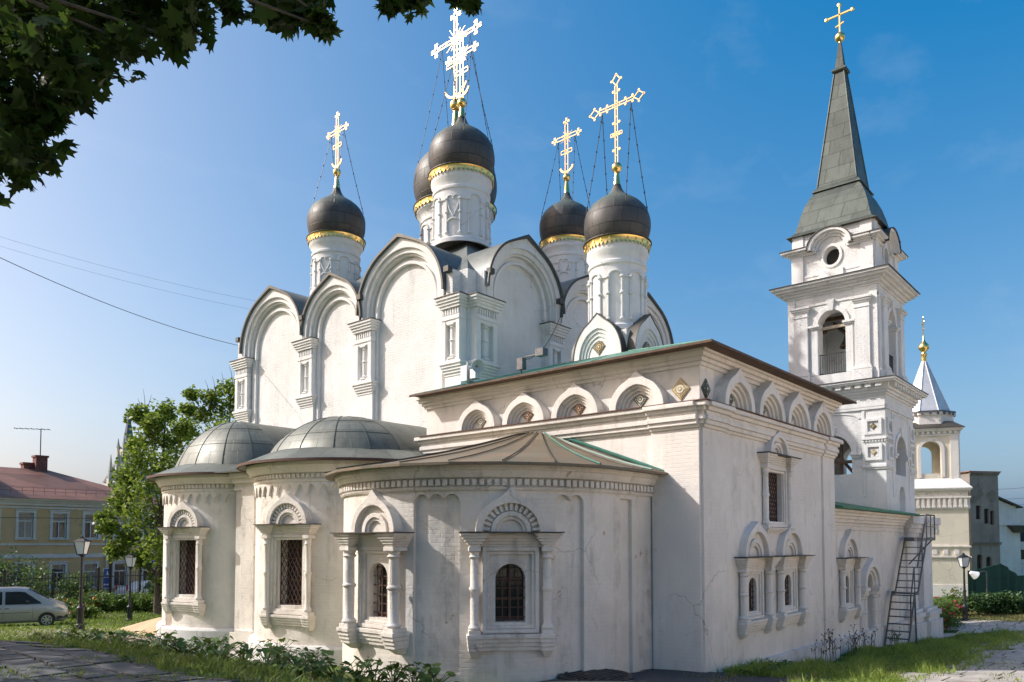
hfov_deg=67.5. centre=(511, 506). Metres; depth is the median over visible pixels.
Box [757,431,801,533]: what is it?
window
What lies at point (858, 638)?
chicory
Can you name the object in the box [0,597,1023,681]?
ground
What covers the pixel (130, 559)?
street lamp
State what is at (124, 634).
burdock
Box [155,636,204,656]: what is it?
burdock
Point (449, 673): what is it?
burdock
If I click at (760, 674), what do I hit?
burdock
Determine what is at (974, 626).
path
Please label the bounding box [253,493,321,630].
window
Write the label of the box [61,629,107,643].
burdock
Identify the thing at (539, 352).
floodlight
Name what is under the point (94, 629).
burdock
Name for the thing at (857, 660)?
grass
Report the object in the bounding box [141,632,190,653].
burdock
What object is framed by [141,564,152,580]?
window
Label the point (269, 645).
burdock
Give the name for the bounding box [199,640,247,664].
burdock
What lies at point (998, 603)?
hedge
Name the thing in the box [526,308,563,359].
roof cable
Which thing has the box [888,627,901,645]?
chicory
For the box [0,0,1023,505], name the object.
sky
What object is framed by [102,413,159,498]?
gothic cathedral
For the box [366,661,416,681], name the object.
burdock
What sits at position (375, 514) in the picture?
window
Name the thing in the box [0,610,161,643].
grass
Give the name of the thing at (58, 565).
window
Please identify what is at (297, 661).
burdock
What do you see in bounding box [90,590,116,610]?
garden shrub
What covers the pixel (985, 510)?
window
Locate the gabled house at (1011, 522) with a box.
[998,496,1023,575]
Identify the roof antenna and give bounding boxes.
[14,427,49,454]
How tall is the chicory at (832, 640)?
1.264 m
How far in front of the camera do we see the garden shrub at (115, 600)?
44.46 m
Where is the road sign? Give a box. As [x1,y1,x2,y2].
[103,568,108,592]
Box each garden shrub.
[0,544,50,586]
[0,562,25,586]
[5,558,62,597]
[52,592,92,611]
[55,571,94,600]
[67,604,100,618]
[75,588,106,612]
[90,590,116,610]
[95,592,135,612]
[123,591,151,611]
[133,592,161,611]
[140,577,154,594]
[147,593,161,611]
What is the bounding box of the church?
[147,9,673,665]
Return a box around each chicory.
[811,633,830,660]
[821,628,841,662]
[844,624,861,657]
[862,628,877,649]
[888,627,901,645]
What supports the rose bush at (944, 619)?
on the ground at (351, 677)
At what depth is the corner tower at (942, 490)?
57.89 m
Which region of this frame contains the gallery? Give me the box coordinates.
[835,502,919,654]
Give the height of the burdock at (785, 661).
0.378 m
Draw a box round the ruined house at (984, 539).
[960,471,1001,570]
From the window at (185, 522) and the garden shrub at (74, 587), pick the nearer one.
the window at (185, 522)
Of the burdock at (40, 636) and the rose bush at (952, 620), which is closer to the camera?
the burdock at (40, 636)
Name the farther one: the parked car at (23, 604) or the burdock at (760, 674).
the parked car at (23, 604)
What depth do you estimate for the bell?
37.77 m
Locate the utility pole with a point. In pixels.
(110, 567)
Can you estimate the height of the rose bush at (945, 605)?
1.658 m
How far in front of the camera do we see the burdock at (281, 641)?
17.94 m
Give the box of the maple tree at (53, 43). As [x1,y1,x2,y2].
[0,0,483,208]
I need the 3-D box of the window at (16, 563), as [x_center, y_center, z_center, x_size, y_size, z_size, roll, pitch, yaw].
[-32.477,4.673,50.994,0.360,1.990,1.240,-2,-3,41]
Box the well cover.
[558,668,633,680]
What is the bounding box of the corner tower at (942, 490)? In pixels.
[913,316,972,596]
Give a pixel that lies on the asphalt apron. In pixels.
(655, 675)
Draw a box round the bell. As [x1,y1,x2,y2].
[839,330,845,348]
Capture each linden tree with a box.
[92,389,201,614]
[178,367,236,440]
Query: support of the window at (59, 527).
in the yellow house at (44, 511)
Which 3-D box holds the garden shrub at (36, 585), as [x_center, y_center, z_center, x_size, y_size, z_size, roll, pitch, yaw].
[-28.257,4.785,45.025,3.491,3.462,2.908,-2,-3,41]
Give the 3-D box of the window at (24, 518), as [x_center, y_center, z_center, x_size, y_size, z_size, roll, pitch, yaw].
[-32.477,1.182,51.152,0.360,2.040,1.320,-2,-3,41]
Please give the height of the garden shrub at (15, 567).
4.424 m
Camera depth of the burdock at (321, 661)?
15.18 m
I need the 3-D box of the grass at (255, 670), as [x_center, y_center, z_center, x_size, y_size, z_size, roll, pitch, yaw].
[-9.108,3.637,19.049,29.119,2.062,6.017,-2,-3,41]
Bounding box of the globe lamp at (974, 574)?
[969,570,987,592]
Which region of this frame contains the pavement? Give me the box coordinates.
[0,640,262,681]
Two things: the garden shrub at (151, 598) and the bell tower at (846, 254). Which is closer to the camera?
the bell tower at (846, 254)
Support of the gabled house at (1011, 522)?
on the ground at (351, 677)
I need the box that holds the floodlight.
[517,347,547,374]
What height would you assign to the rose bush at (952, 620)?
1.087 m
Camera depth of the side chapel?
19.40 m
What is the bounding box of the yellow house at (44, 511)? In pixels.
[0,455,157,601]
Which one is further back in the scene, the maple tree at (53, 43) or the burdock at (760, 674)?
the burdock at (760, 674)
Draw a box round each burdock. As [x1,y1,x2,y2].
[33,630,80,640]
[50,623,87,642]
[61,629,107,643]
[75,628,121,641]
[93,630,139,645]
[112,634,162,650]
[138,629,177,649]
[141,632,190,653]
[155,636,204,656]
[183,637,222,658]
[199,635,235,658]
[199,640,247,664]
[220,640,266,664]
[243,646,290,671]
[256,637,298,668]
[263,643,308,671]
[275,649,330,678]
[292,647,341,680]
[310,656,365,681]
[335,656,378,681]
[348,657,399,681]
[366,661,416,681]
[399,661,437,681]
[409,663,457,681]
[739,662,780,676]
[763,658,792,671]
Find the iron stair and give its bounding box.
[884,514,934,645]
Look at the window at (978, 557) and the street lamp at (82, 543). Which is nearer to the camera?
the street lamp at (82, 543)
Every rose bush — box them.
[933,595,961,617]
[935,605,951,630]
[940,609,964,628]
[941,587,969,616]
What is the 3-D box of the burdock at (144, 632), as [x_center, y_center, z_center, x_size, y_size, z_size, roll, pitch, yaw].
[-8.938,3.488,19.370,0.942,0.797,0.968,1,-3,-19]
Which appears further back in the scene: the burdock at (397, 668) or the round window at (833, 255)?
the round window at (833, 255)
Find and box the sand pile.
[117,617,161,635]
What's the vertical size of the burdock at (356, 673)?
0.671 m
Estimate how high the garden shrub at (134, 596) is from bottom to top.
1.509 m
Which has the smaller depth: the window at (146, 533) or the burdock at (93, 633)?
the burdock at (93, 633)
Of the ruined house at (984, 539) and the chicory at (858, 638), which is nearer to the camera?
the chicory at (858, 638)
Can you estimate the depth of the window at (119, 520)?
55.90 m
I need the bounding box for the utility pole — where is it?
[109,533,111,594]
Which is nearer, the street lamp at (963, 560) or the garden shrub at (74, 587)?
the street lamp at (963, 560)
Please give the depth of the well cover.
17.19 m
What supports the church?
on the ground at (351, 677)
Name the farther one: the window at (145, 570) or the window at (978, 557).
the window at (978, 557)
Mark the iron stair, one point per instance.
(912, 609)
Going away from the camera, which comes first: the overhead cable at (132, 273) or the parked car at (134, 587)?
the parked car at (134, 587)
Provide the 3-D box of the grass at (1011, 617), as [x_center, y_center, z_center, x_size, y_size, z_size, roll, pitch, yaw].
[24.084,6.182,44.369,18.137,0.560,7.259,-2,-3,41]
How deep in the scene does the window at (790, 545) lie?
23.22 m
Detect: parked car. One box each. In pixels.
[0,587,68,625]
[115,580,149,597]
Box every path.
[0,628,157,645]
[897,630,1023,681]
[943,620,1023,637]
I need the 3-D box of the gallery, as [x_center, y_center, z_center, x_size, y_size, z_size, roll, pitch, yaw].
[12.567,3.574,31.851,5.720,8.150,10.500,-2,-3,41]
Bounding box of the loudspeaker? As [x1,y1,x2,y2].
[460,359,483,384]
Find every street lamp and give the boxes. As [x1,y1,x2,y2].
[73,535,91,629]
[124,553,136,620]
[957,553,970,620]
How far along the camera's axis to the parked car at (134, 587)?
52.40 m
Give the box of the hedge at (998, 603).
[962,590,1023,614]
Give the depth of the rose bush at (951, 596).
42.34 m
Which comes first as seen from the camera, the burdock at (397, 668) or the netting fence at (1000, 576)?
the burdock at (397, 668)
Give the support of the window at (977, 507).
in the ruined house at (984, 539)
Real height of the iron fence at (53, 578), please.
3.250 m
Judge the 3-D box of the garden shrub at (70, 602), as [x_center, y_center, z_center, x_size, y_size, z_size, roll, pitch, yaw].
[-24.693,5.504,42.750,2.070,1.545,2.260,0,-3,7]
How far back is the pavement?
12.50 m
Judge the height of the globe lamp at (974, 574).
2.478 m
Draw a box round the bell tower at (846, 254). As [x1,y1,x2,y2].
[769,3,943,641]
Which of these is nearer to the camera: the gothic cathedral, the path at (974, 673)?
the path at (974, 673)
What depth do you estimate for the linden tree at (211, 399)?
50.99 m
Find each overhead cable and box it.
[0,257,237,345]
[1,246,246,308]
[9,239,253,300]
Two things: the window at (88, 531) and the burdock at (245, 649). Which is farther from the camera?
the window at (88, 531)
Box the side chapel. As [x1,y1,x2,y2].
[325,73,856,681]
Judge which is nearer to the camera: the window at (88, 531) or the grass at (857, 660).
the grass at (857, 660)
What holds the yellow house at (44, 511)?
on the ground at (351, 677)
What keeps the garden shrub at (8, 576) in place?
on the ground at (351, 677)
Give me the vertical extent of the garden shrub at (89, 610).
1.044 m
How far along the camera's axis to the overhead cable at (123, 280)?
65.57 m
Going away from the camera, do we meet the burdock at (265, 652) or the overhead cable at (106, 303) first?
the burdock at (265, 652)
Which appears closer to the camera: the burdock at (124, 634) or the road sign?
the burdock at (124, 634)
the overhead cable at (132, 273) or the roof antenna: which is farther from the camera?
the overhead cable at (132, 273)
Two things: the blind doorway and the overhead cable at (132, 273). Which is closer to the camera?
the blind doorway
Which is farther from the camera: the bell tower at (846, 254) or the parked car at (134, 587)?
the parked car at (134, 587)
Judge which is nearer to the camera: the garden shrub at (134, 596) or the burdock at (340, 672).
the burdock at (340, 672)
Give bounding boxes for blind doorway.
[860,558,883,632]
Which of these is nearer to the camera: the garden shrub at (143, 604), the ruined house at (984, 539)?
the garden shrub at (143, 604)
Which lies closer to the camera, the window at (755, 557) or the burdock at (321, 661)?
the burdock at (321, 661)
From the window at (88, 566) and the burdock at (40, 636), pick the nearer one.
the burdock at (40, 636)
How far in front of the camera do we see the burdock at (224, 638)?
18.84 m
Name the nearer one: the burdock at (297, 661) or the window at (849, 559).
the burdock at (297, 661)
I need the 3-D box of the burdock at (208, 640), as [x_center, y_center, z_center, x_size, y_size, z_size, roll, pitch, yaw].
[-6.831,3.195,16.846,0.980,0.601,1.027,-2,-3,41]
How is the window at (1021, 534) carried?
in the gabled house at (1011, 522)
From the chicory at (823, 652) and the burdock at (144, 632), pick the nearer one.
the burdock at (144, 632)
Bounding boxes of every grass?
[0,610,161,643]
[0,627,432,681]
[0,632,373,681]
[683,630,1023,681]
[729,627,1023,681]
[948,610,1023,622]
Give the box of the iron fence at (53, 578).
[0,567,150,601]
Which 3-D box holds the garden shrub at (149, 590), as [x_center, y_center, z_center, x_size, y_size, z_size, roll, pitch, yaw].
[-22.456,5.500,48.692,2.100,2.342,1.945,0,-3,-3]
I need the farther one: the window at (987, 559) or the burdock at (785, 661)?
the window at (987, 559)
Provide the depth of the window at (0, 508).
49.98 m
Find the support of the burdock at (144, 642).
on the ground at (351, 677)
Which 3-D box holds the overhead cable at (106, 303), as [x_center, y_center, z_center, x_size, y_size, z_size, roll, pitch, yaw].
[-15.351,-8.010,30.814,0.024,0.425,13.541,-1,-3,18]
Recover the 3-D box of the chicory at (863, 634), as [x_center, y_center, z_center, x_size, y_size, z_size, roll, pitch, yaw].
[12.684,4.765,27.264,0.516,0.878,0.727,-2,-3,41]
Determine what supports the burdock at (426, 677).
on the ground at (351, 677)
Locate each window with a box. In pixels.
[0,508,2,539]
[14,509,37,539]
[14,562,35,586]
[49,510,70,539]
[49,561,68,590]
[82,511,101,539]
[83,561,99,588]
[112,515,130,539]
[112,560,128,587]
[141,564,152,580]
[142,514,157,539]
[156,501,209,615]
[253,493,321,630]
[330,489,414,654]
[458,486,564,657]
[734,521,783,638]
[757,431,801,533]
[775,523,814,630]
[827,249,838,264]
[836,529,868,622]
[976,506,978,518]
[977,555,980,568]
[984,509,986,523]
[986,557,989,566]
[1020,533,1023,541]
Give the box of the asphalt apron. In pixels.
[539,669,880,681]
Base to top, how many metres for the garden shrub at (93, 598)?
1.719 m
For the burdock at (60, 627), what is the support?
on the ground at (351, 677)
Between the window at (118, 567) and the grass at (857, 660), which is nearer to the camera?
the grass at (857, 660)
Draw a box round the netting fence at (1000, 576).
[967,563,1023,601]

